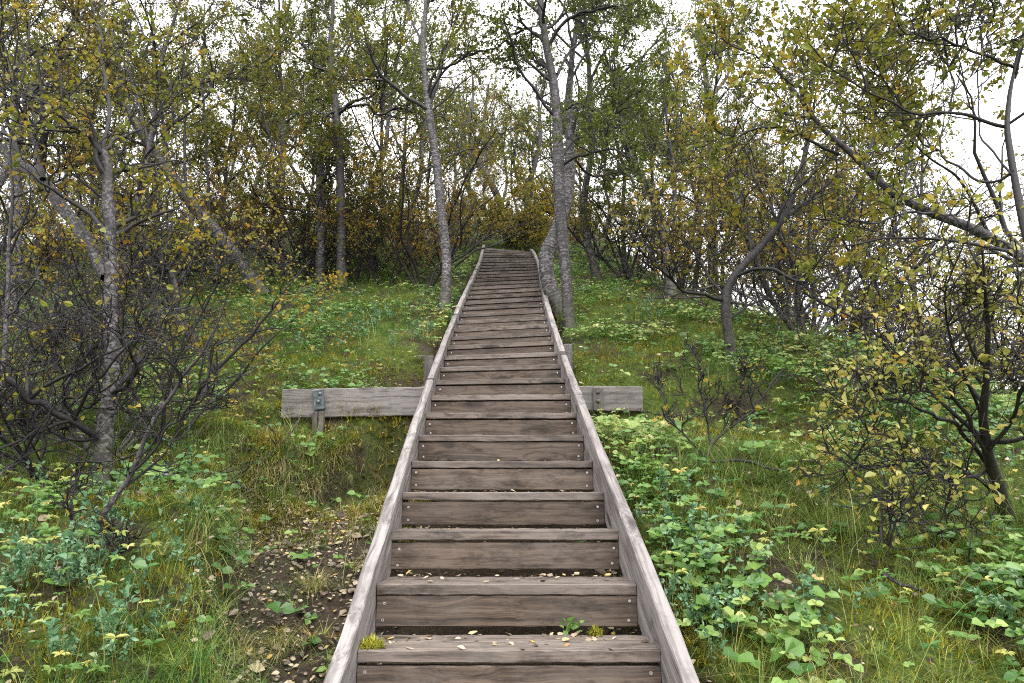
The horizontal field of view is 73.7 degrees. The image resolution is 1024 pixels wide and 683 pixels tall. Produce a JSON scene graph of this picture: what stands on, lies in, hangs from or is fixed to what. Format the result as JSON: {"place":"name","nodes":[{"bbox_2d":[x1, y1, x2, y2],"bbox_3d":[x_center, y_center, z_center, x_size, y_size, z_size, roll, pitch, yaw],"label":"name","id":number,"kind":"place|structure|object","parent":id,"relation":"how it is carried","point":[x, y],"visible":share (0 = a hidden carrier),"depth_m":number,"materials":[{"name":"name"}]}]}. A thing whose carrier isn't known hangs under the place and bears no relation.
{"place":"outdoors","nodes":[
{"label":"outdoors","id":0,"kind":"place"},
{"bbox_2d":[0,220,1023,682],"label":"ground","id":1,"kind":"structure","parent":0,"point":[368,454],"depth_m":3.41,"materials":[{"name":"soil"}]},
{"bbox_2d":[0,180,71,334],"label":"birch shrub","id":2,"kind":"object","parent":1,"relation":"on","point":[16,254],"visible":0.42,"depth_m":5.90,"materials":[{"name":"brown plant"}]},
{"bbox_2d":[0,185,90,287],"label":"birch shrub","id":3,"kind":"object","parent":1,"relation":"on","point":[35,223],"visible":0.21,"depth_m":9.94,"materials":[{"name":"brown plant"}]},
{"bbox_2d":[0,289,102,422],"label":"birch shrub","id":4,"kind":"object","parent":1,"relation":"on","point":[55,376],"visible":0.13,"depth_m":4.53,"materials":[{"name":"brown plant"}]},
{"bbox_2d":[1,153,143,254],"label":"birch shrub","id":5,"kind":"object","parent":1,"relation":"on","point":[57,174],"visible":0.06,"depth_m":13.96,"materials":[{"name":"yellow plant"}]},
{"bbox_2d":[0,0,151,322],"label":"birch tree","id":6,"kind":"object","parent":1,"relation":"on","point":[75,8],"visible":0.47,"depth_m":8.66,"materials":[{"name":"green plant"}]},
{"bbox_2d":[0,146,171,333],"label":"birch shrub","id":7,"kind":"object","parent":1,"relation":"on","point":[8,211],"visible":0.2,"depth_m":6.71,"materials":[{"name":"plant"}]},
{"bbox_2d":[0,262,177,476],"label":"bare sapling","id":8,"kind":"object","parent":1,"relation":"on","point":[63,329],"visible":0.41,"depth_m":3.80,"materials":[{"name":"plant"}]},
{"bbox_2d":[0,0,177,187],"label":"birch tree","id":9,"kind":"object","parent":1,"relation":"on","point":[33,70],"visible":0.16,"depth_m":9.84,"materials":[{"name":"green plant"}]},
{"bbox_2d":[0,1,199,267],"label":"birch tree","id":10,"kind":"object","parent":1,"relation":"on","point":[34,44],"visible":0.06,"depth_m":11.79,"materials":[{"name":"green plant"}]},
{"bbox_2d":[0,265,214,456],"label":"birch shrub","id":11,"kind":"object","parent":1,"relation":"on","point":[124,445],"visible":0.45,"depth_m":4.10,"materials":[{"name":"brown plant"}]},
{"bbox_2d":[0,128,217,287],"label":"birch shrub","id":12,"kind":"object","parent":1,"relation":"on","point":[78,213],"visible":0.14,"depth_m":10.47,"materials":[{"name":"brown plant"}]},
{"bbox_2d":[0,0,218,415],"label":"thin sapling","id":13,"kind":"object","parent":1,"relation":"on","point":[78,158],"visible":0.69,"depth_m":4.12,"materials":[{"name":"green plant"}]},
{"bbox_2d":[0,129,227,337],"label":"birch shrub","id":14,"kind":"object","parent":1,"relation":"on","point":[5,234],"visible":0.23,"depth_m":6.60,"materials":[{"name":"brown plant"}]},
{"bbox_2d":[40,130,194,266],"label":"birch shrub","id":15,"kind":"object","parent":1,"relation":"on","point":[76,211],"visible":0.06,"depth_m":12.37,"materials":[{"name":"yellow plant"}]},
{"bbox_2d":[0,0,251,499],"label":"birch tree","id":16,"kind":"object","parent":1,"relation":"on","point":[102,436],"visible":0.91,"depth_m":3.91,"materials":[{"name":"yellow plant"}]},
{"bbox_2d":[17,0,272,302],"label":"birch tree","id":17,"kind":"object","parent":1,"relation":"on","point":[141,133],"visible":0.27,"depth_m":9.79,"materials":[{"name":"green plant"}]},
{"bbox_2d":[0,190,298,369],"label":"birch shrub","id":18,"kind":"object","parent":1,"relation":"on","point":[56,304],"visible":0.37,"depth_m":5.95,"materials":[{"name":"brown plant"}]},
{"bbox_2d":[70,184,234,291],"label":"birch shrub","id":19,"kind":"object","parent":1,"relation":"on","point":[215,209],"visible":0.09,"depth_m":9.90,"materials":[{"name":"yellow plant"}]},
{"bbox_2d":[47,283,260,561],"bbox_3d":[-1.456,0.351,2.822,0.780,1.101,0.656,-11,-17,40],"label":"bare sapling","id":20,"kind":"object","parent":1,"relation":"on","point":[135,467],"visible":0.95,"depth_m":2.75,"materials":[{"name":"brown plant"}]},
{"bbox_2d":[0,141,353,448],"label":"birch shrub","id":21,"kind":"object","parent":1,"relation":"on","point":[259,324],"visible":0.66,"depth_m":4.19,"materials":[{"name":"plant"}]},
{"bbox_2d":[44,110,310,354],"bbox_3d":[-3.252,-1.122,6.807,2.382,2.738,2.058,8,-15,-30],"label":"crooked tree","id":22,"kind":"object","parent":1,"relation":"on","point":[173,278],"visible":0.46,"depth_m":6.67,"materials":[{"name":"green plant"}]},
{"bbox_2d":[66,0,302,266],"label":"birch tree","id":23,"kind":"object","parent":1,"relation":"on","point":[181,125],"visible":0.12,"depth_m":12.88,"materials":[{"name":"green plant"}]},
{"bbox_2d":[148,150,268,250],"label":"birch shrub","id":24,"kind":"object","parent":1,"relation":"on","point":[203,177],"visible":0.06,"depth_m":14.21,"materials":[{"name":"yellow plant"}]},
{"bbox_2d":[112,22,311,267],"bbox_3d":[-5.521,-3.344,12.096,3.424,4.380,2.255,-3,-13,13],"label":"birch tree","id":25,"kind":"object","parent":1,"relation":"on","point":[212,118],"visible":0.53,"depth_m":12.16,"materials":[{"name":"green plant"}]},
{"bbox_2d":[87,0,349,325],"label":"birch tree","id":26,"kind":"object","parent":1,"relation":"on","point":[246,71],"visible":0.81,"depth_m":7.81,"materials":[{"name":"green plant"}]},
{"bbox_2d":[166,167,278,283],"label":"birch shrub","id":27,"kind":"object","parent":1,"relation":"on","point":[248,241],"visible":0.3,"depth_m":10.07,"materials":[{"name":"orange plant"}]},
{"bbox_2d":[115,102,394,282],"bbox_3d":[-3.691,-2.355,10.802,3.535,3.101,4.115,-12,-18,43],"label":"birch shrub","id":28,"kind":"object","parent":1,"relation":"on","point":[269,183],"visible":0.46,"depth_m":10.11,"materials":[{"name":"plant"}]},
{"bbox_2d":[228,415,302,475],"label":"fallen branch","id":29,"kind":"object","parent":1,"relation":"on","point":[275,442],"visible":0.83,"depth_m":4.41,"materials":[{"name":"brown wood"}]},
{"bbox_2d":[180,1,365,249],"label":"birch tree","id":30,"kind":"object","parent":1,"relation":"on","point":[294,125],"visible":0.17,"depth_m":14.31,"materials":[{"name":"green plant"}]},
{"bbox_2d":[202,9,378,282],"bbox_3d":[-3.377,-3.068,10.623,2.496,4.489,1.610,6,-14,-26],"label":"birch tree","id":31,"kind":"object","parent":1,"relation":"on","point":[320,261],"visible":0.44,"depth_m":10.41,"materials":[{"name":"green plant"}]},
{"bbox_2d":[228,197,359,279],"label":"birch shrub","id":32,"kind":"object","parent":1,"relation":"on","point":[287,249],"visible":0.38,"depth_m":10.58,"materials":[{"name":"orange plant"}]},
{"bbox_2d":[253,14,346,242],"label":"birch tree","id":33,"kind":"object","parent":1,"relation":"on","point":[312,112],"visible":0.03,"depth_m":17.25,"materials":[{"name":"green plant"}]},
{"bbox_2d":[197,0,410,269],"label":"birch tree","id":34,"kind":"object","parent":1,"relation":"on","point":[247,24],"visible":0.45,"depth_m":12.19,"materials":[{"name":"green plant"}]},
{"bbox_2d":[208,56,423,269],"bbox_3d":[-3.427,-2.728,12.191,3.743,3.284,4.358,3,-13,-12],"label":"birch shrub","id":35,"kind":"object","parent":1,"relation":"on","point":[298,104],"visible":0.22,"depth_m":11.57,"materials":[{"name":"brown plant"}]},
{"bbox_2d":[241,11,401,173],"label":"birch tree","id":36,"kind":"object","parent":1,"relation":"on","point":[386,100],"visible":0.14,"depth_m":16.86,"materials":[{"name":"green plant"}]},
{"bbox_2d":[220,83,425,278],"bbox_3d":[-2.964,-2.228,10.870,3.147,2.761,3.664,6,-14,-25],"label":"birch shrub","id":37,"kind":"object","parent":1,"relation":"on","point":[297,207],"visible":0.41,"depth_m":10.31,"materials":[{"name":"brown plant"}]},
{"bbox_2d":[228,0,440,287],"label":"birch tree","id":38,"kind":"object","parent":1,"relation":"on","point":[340,187],"visible":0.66,"depth_m":10.40,"materials":[{"name":"green plant"}]},
{"bbox_2d":[261,138,431,284],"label":"birch shrub","id":39,"kind":"object","parent":1,"relation":"on","point":[306,207],"visible":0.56,"depth_m":10.29,"materials":[{"name":"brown plant"}]},
{"bbox_2d":[281,387,423,434],"bbox_3d":[-1.138,0.504,4.962,1.051,0.344,0.092,-1,-13,-4],"label":"retaining plank","id":40,"kind":"object","parent":1,"relation":"on","point":[396,401],"visible":0.88,"depth_m":4.96,"materials":[{"name":"grey wood"}]},
{"bbox_2d":[271,0,464,262],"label":"birch tree","id":41,"kind":"object","parent":1,"relation":"on","point":[408,65],"visible":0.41,"depth_m":12.37,"materials":[{"name":"green plant"}]},
{"bbox_2d":[298,130,453,268],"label":"birch shrub","id":42,"kind":"object","parent":1,"relation":"on","point":[423,204],"visible":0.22,"depth_m":11.50,"materials":[{"name":"brown plant"}]},
{"bbox_2d":[307,177,464,287],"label":"birch shrub","id":43,"kind":"object","parent":1,"relation":"on","point":[398,251],"visible":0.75,"depth_m":10.17,"materials":[{"name":"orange plant"}]},
{"bbox_2d":[336,0,480,241],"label":"birch tree","id":44,"kind":"object","parent":1,"relation":"on","point":[392,124],"visible":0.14,"depth_m":17.43,"materials":[{"name":"green plant"}]},
{"bbox_2d":[340,0,491,250],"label":"birch tree","id":45,"kind":"object","parent":1,"relation":"on","point":[440,39],"visible":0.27,"depth_m":15.36,"materials":[{"name":"green plant"}]},
{"bbox_2d":[296,0,538,311],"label":"birch tree","id":46,"kind":"object","parent":1,"relation":"on","point":[429,92],"visible":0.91,"depth_m":8.93,"materials":[{"name":"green plant"}]},
{"bbox_2d":[353,140,516,264],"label":"birch shrub","id":47,"kind":"object","parent":1,"relation":"on","point":[466,226],"visible":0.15,"depth_m":13.10,"materials":[{"name":"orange plant"}]},
{"bbox_2d":[325,66,545,273],"bbox_3d":[-1.200,-2.758,11.899,4.434,3.341,3.809,-9,-16,34],"label":"birch shrub","id":48,"kind":"object","parent":1,"relation":"on","point":[488,157],"visible":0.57,"depth_m":11.53,"materials":[{"name":"brown plant"}]},
{"bbox_2d":[341,0,546,263],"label":"birch tree","id":49,"kind":"object","parent":1,"relation":"on","point":[449,119],"visible":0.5,"depth_m":13.66,"materials":[{"name":"green plant"}]},
{"bbox_2d":[322,53,579,291],"bbox_3d":[-1.184,-2.020,10.159,3.278,2.876,3.816,-12,-17,42],"label":"birch shrub","id":50,"kind":"object","parent":1,"relation":"on","point":[408,250],"visible":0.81,"depth_m":9.74,"materials":[{"name":"green plant"}]},
{"bbox_2d":[402,83,503,242],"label":"birch tree","id":51,"kind":"object","parent":1,"relation":"on","point":[449,163],"visible":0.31,"depth_m":18.12,"materials":[{"name":"green plant"}]},
{"bbox_2d":[406,138,514,236],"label":"birch shrub","id":52,"kind":"object","parent":1,"relation":"on","point":[465,182],"visible":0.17,"depth_m":16.96,"materials":[{"name":"brown plant"}]},
{"bbox_2d":[424,190,498,252],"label":"birch shrub","id":53,"kind":"object","parent":1,"relation":"on","point":[469,233],"visible":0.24,"depth_m":15.30,"materials":[{"name":"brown plant"}]},
{"bbox_2d":[417,19,506,231],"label":"birch tree","id":54,"kind":"object","parent":1,"relation":"on","point":[464,161],"visible":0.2,"depth_m":18.84,"materials":[{"name":"green plant"}]},
{"bbox_2d":[427,47,536,207],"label":"birch tree","id":55,"kind":"object","parent":1,"relation":"on","point":[489,112],"visible":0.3,"depth_m":19.95,"materials":[{"name":"green plant"}]},
{"bbox_2d":[323,245,699,682],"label":"staircase","id":56,"kind":"structure","parent":1,"relation":"on","point":[500,361],"depth_m":2.87,"materials":[{"name":"brown wood"}]},
{"bbox_2d":[359,633,388,649],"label":"moss clump","id":57,"kind":"object","parent":56,"relation":"on","point":[374,639],"visible":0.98,"depth_m":2.19,"materials":[{"name":"yellow plant"}]},
{"bbox_2d":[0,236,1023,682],"bbox_3d":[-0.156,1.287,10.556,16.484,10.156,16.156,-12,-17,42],"label":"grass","id":58,"kind":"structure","parent":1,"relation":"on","point":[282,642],"depth_m":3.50,"materials":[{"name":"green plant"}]},
{"bbox_2d":[0,241,1023,682],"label":"bramble leaves","id":59,"kind":"object","parent":1,"relation":"on","point":[764,581],"visible":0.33,"depth_m":3.29,"materials":[{"name":"plant"}]},
{"bbox_2d":[0,291,1023,682],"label":"plants","id":60,"kind":"object","parent":1,"relation":"on","point":[332,449],"visible":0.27,"depth_m":3.42,"materials":[{"name":"green plant"}]},
{"bbox_2d":[0,280,1023,679],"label":"bilberry","id":61,"kind":"object","parent":1,"relation":"on","point":[72,562],"visible":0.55,"depth_m":2.52,"materials":[{"name":"green plant"}]},
{"bbox_2d":[0,248,1023,682],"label":"herbs","id":62,"kind":"object","parent":1,"relation":"on","point":[664,552],"visible":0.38,"depth_m":3.12,"materials":[{"name":"green plant"}]},
{"bbox_2d":[455,149,572,250],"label":"golden bush","id":63,"kind":"object","parent":1,"relation":"on","point":[513,242],"visible":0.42,"depth_m":15.28,"materials":[{"name":"yellow plant"}]},
{"bbox_2d":[6,292,1023,682],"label":"fallen leaves","id":64,"kind":"object","parent":1,"relation":"on","point":[256,666],"depth_m":3.26,"materials":[{"name":"beige plant"}]},
{"bbox_2d":[489,68,574,239],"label":"birch tree","id":65,"kind":"object","parent":1,"relation":"on","point":[511,145],"visible":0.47,"depth_m":17.27,"materials":[{"name":"green plant"}]},
{"bbox_2d":[478,7,599,227],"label":"birch tree","id":66,"kind":"object","parent":1,"relation":"on","point":[502,97],"visible":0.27,"depth_m":17.93,"materials":[{"name":"green plant"}]},
{"bbox_2d":[508,42,581,177],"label":"birch tree","id":67,"kind":"object","parent":1,"relation":"on","point":[554,59],"visible":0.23,"depth_m":18.72,"materials":[{"name":"green plant"}]},
{"bbox_2d":[433,0,698,329],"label":"birch tree","id":68,"kind":"object","parent":1,"relation":"on","point":[556,112],"visible":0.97,"depth_m":7.79,"materials":[{"name":"green plant"}]},
{"bbox_2d":[536,0,654,268],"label":"birch tree","id":69,"kind":"object","parent":1,"relation":"on","point":[550,128],"visible":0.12,"depth_m":13.23,"materials":[{"name":"green plant"}]},
{"bbox_2d":[517,0,681,319],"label":"birch tree","id":70,"kind":"object","parent":1,"relation":"on","point":[548,280],"visible":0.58,"depth_m":8.86,"materials":[{"name":"green plant"}]},
{"bbox_2d":[465,0,734,279],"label":"birch tree","id":71,"kind":"object","parent":1,"relation":"on","point":[593,265],"visible":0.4,"depth_m":10.27,"materials":[{"name":"green plant"}]},
{"bbox_2d":[541,147,666,260],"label":"birch shrub","id":72,"kind":"object","parent":1,"relation":"on","point":[577,243],"visible":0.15,"depth_m":12.76,"materials":[{"name":"orange plant"}]},
{"bbox_2d":[579,386,642,411],"bbox_3d":[0.705,0.421,5.016,0.508,0.193,0.090,0,-13,0],"label":"retaining plank","id":73,"kind":"object","parent":1,"relation":"on","point":[605,396],"visible":0.84,"depth_m":5.00,"materials":[{"name":"grey wood"}]},
{"bbox_2d":[502,100,726,279],"bbox_3d":[1.679,-2.186,10.463,3.584,2.701,3.079,-10,-16,36],"label":"birch shrub","id":74,"kind":"object","parent":1,"relation":"on","point":[577,224],"visible":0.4,"depth_m":10.41,"materials":[{"name":"brown plant"}]},
{"bbox_2d":[531,139,712,282],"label":"birch shrub","id":75,"kind":"object","parent":1,"relation":"on","point":[603,227],"visible":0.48,"depth_m":10.12,"materials":[{"name":"green plant"}]},
{"bbox_2d":[533,137,774,289],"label":"birch shrub","id":76,"kind":"object","parent":1,"relation":"on","point":[614,203],"visible":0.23,"depth_m":10.35,"materials":[{"name":"plant"}]},
{"bbox_2d":[573,16,752,296],"bbox_3d":[2.121,-2.599,9.957,2.776,4.234,1.751,7,-15,-28],"label":"birch tree","id":77,"kind":"object","parent":1,"relation":"on","point":[667,87],"visible":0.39,"depth_m":9.97,"materials":[{"name":"green plant"}]},
{"bbox_2d":[581,45,745,277],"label":"birch tree","id":78,"kind":"object","parent":1,"relation":"on","point":[665,77],"visible":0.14,"depth_m":13.11,"materials":[{"name":"green plant"}]},
{"bbox_2d":[572,0,779,290],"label":"birch tree","id":79,"kind":"object","parent":1,"relation":"on","point":[752,22],"visible":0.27,"depth_m":11.34,"materials":[{"name":"green plant"}]},
{"bbox_2d":[653,221,764,307],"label":"birch shrub","id":80,"kind":"object","parent":1,"relation":"on","point":[708,270],"visible":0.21,"depth_m":10.19,"materials":[{"name":"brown plant"}]},
{"bbox_2d":[622,0,818,284],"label":"birch tree","id":81,"kind":"object","parent":1,"relation":"on","point":[710,49],"visible":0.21,"depth_m":14.50,"materials":[{"name":"green plant"}]},
{"bbox_2d":[643,217,804,307],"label":"birch shrub","id":82,"kind":"object","parent":1,"relation":"on","point":[729,272],"visible":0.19,"depth_m":10.17,"materials":[{"name":"orange plant"}]},
{"bbox_2d":[640,325,811,467],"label":"bare sapling","id":83,"kind":"object","parent":1,"relation":"on","point":[729,402],"visible":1,"depth_m":3.78,"materials":[{"name":"brown plant"}]},
{"bbox_2d":[641,39,836,294],"bbox_3d":[4.378,-2.808,13.885,4.370,6.758,2.830,-6,-14,23],"label":"birch tree","id":84,"kind":"object","parent":1,"relation":"on","point":[753,117],"visible":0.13,"depth_m":13.46,"materials":[{"name":"green plant"}]},
{"bbox_2d":[676,114,815,302],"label":"birch tree","id":85,"kind":"object","parent":1,"relation":"on","point":[722,193],"visible":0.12,"depth_m":13.13,"materials":[{"name":"green plant"}]},
{"bbox_2d":[649,111,858,312],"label":"birch tree","id":86,"kind":"object","parent":1,"relation":"on","point":[816,271],"visible":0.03,"depth_m":13.18,"materials":[{"name":"green plant"}]},
{"bbox_2d":[663,100,853,303],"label":"birch tree","id":87,"kind":"object","parent":1,"relation":"on","point":[771,175],"visible":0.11,"depth_m":11.85,"materials":[{"name":"green plant"}]},
{"bbox_2d":[589,35,945,377],"bbox_3d":[2.274,-1.251,6.023,3.348,3.627,2.082,3,-13,-13],"label":"birch tree","id":88,"kind":"object","parent":1,"relation":"on","point":[732,279],"visible":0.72,"depth_m":6.01,"materials":[{"name":"green plant"}]},
{"bbox_2d":[614,106,971,319],"bbox_3d":[2.823,-1.205,7.783,3.985,2.239,2.625,-12,-17,42],"label":"birch shrub","id":89,"kind":"object","parent":1,"relation":"on","point":[756,296],"visible":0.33,"depth_m":7.49,"materials":[{"name":"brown plant"}]},
{"bbox_2d":[647,49,1003,337],"bbox_3d":[3.342,-1.123,7.802,3.841,2.738,3.188,5,-14,-20],"label":"birch shrub","id":90,"kind":"object","parent":1,"relation":"on","point":[780,232],"visible":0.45,"depth_m":6.76,"materials":[{"name":"green plant"}]},
{"bbox_2d":[647,100,1023,339],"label":"birch shrub","id":91,"kind":"object","parent":1,"relation":"on","point":[910,234],"visible":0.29,"depth_m":7.69,"materials":[{"name":"green plant"}]},
{"bbox_2d":[649,0,1023,336],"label":"birch tree","id":92,"kind":"object","parent":1,"relation":"on","point":[722,34],"visible":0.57,"depth_m":4.67,"materials":[{"name":"green plant"}]},
{"bbox_2d":[705,0,972,307],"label":"birch tree","id":93,"kind":"object","parent":1,"relation":"on","point":[809,170],"visible":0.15,"depth_m":10.80,"materials":[{"name":"green plant"}]},
{"bbox_2d":[707,214,1023,361],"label":"birch shrub","id":94,"kind":"object","parent":1,"relation":"on","point":[889,318],"visible":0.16,"depth_m":6.81,"materials":[{"name":"brown plant"}]},
{"bbox_2d":[750,186,983,354],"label":"birch shrub","id":95,"kind":"object","parent":1,"relation":"on","point":[860,280],"visible":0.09,"depth_m":8.28,"materials":[{"name":"brown plant"}]},
{"bbox_2d":[732,50,1015,335],"bbox_3d":[4.963,-1.572,9.872,2.357,5.629,3.640,9,-15,-34],"label":"birch tree","id":96,"kind":"object","parent":1,"relation":"on","point":[927,151],"visible":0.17,"depth_m":9.55,"materials":[{"name":"green plant"}]},
{"bbox_2d":[745,0,1023,299],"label":"birch tree","id":97,"kind":"object","parent":1,"relation":"on","point":[876,52],"visible":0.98,"depth_m":3.66,"materials":[{"name":"green plant"}]},
{"bbox_2d":[775,192,1023,401],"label":"birch shrub","id":98,"kind":"object","parent":1,"relation":"on","point":[934,295],"visible":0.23,"depth_m":7.05,"materials":[{"name":"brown plant"}]},
{"bbox_2d":[784,166,1023,379],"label":"birch shrub","id":99,"kind":"object","parent":1,"relation":"on","point":[959,347],"visible":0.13,"depth_m":6.82,"materials":[{"name":"brown plant"}]},
{"bbox_2d":[787,165,1023,563],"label":"willow bush","id":100,"kind":"object","parent":1,"relation":"on","point":[985,441],"visible":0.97,"depth_m":2.87,"materials":[{"name":"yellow plant"}]},
{"bbox_2d":[792,2,1023,355],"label":"birch tree","id":101,"kind":"object","parent":1,"relation":"on","point":[919,226],"visible":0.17,"depth_m":9.59,"materials":[{"name":"green plant"}]},
{"bbox_2d":[836,268,1023,401],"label":"birch shrub","id":102,"kind":"object","parent":1,"relation":"on","point":[1007,343],"visible":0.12,"depth_m":6.64,"materials":[{"name":"brown plant"}]},
{"bbox_2d":[877,189,1023,388],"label":"birch tree","id":103,"kind":"object","parent":1,"relation":"on","point":[961,335],"visible":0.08,"depth_m":11.95,"materials":[{"name":"green plant"}]},
{"bbox_2d":[0,0,1023,388],"label":"sky","id":104,"kind":"structure","parent":0,"point":[990,134],"materials":[{"name":"white"}]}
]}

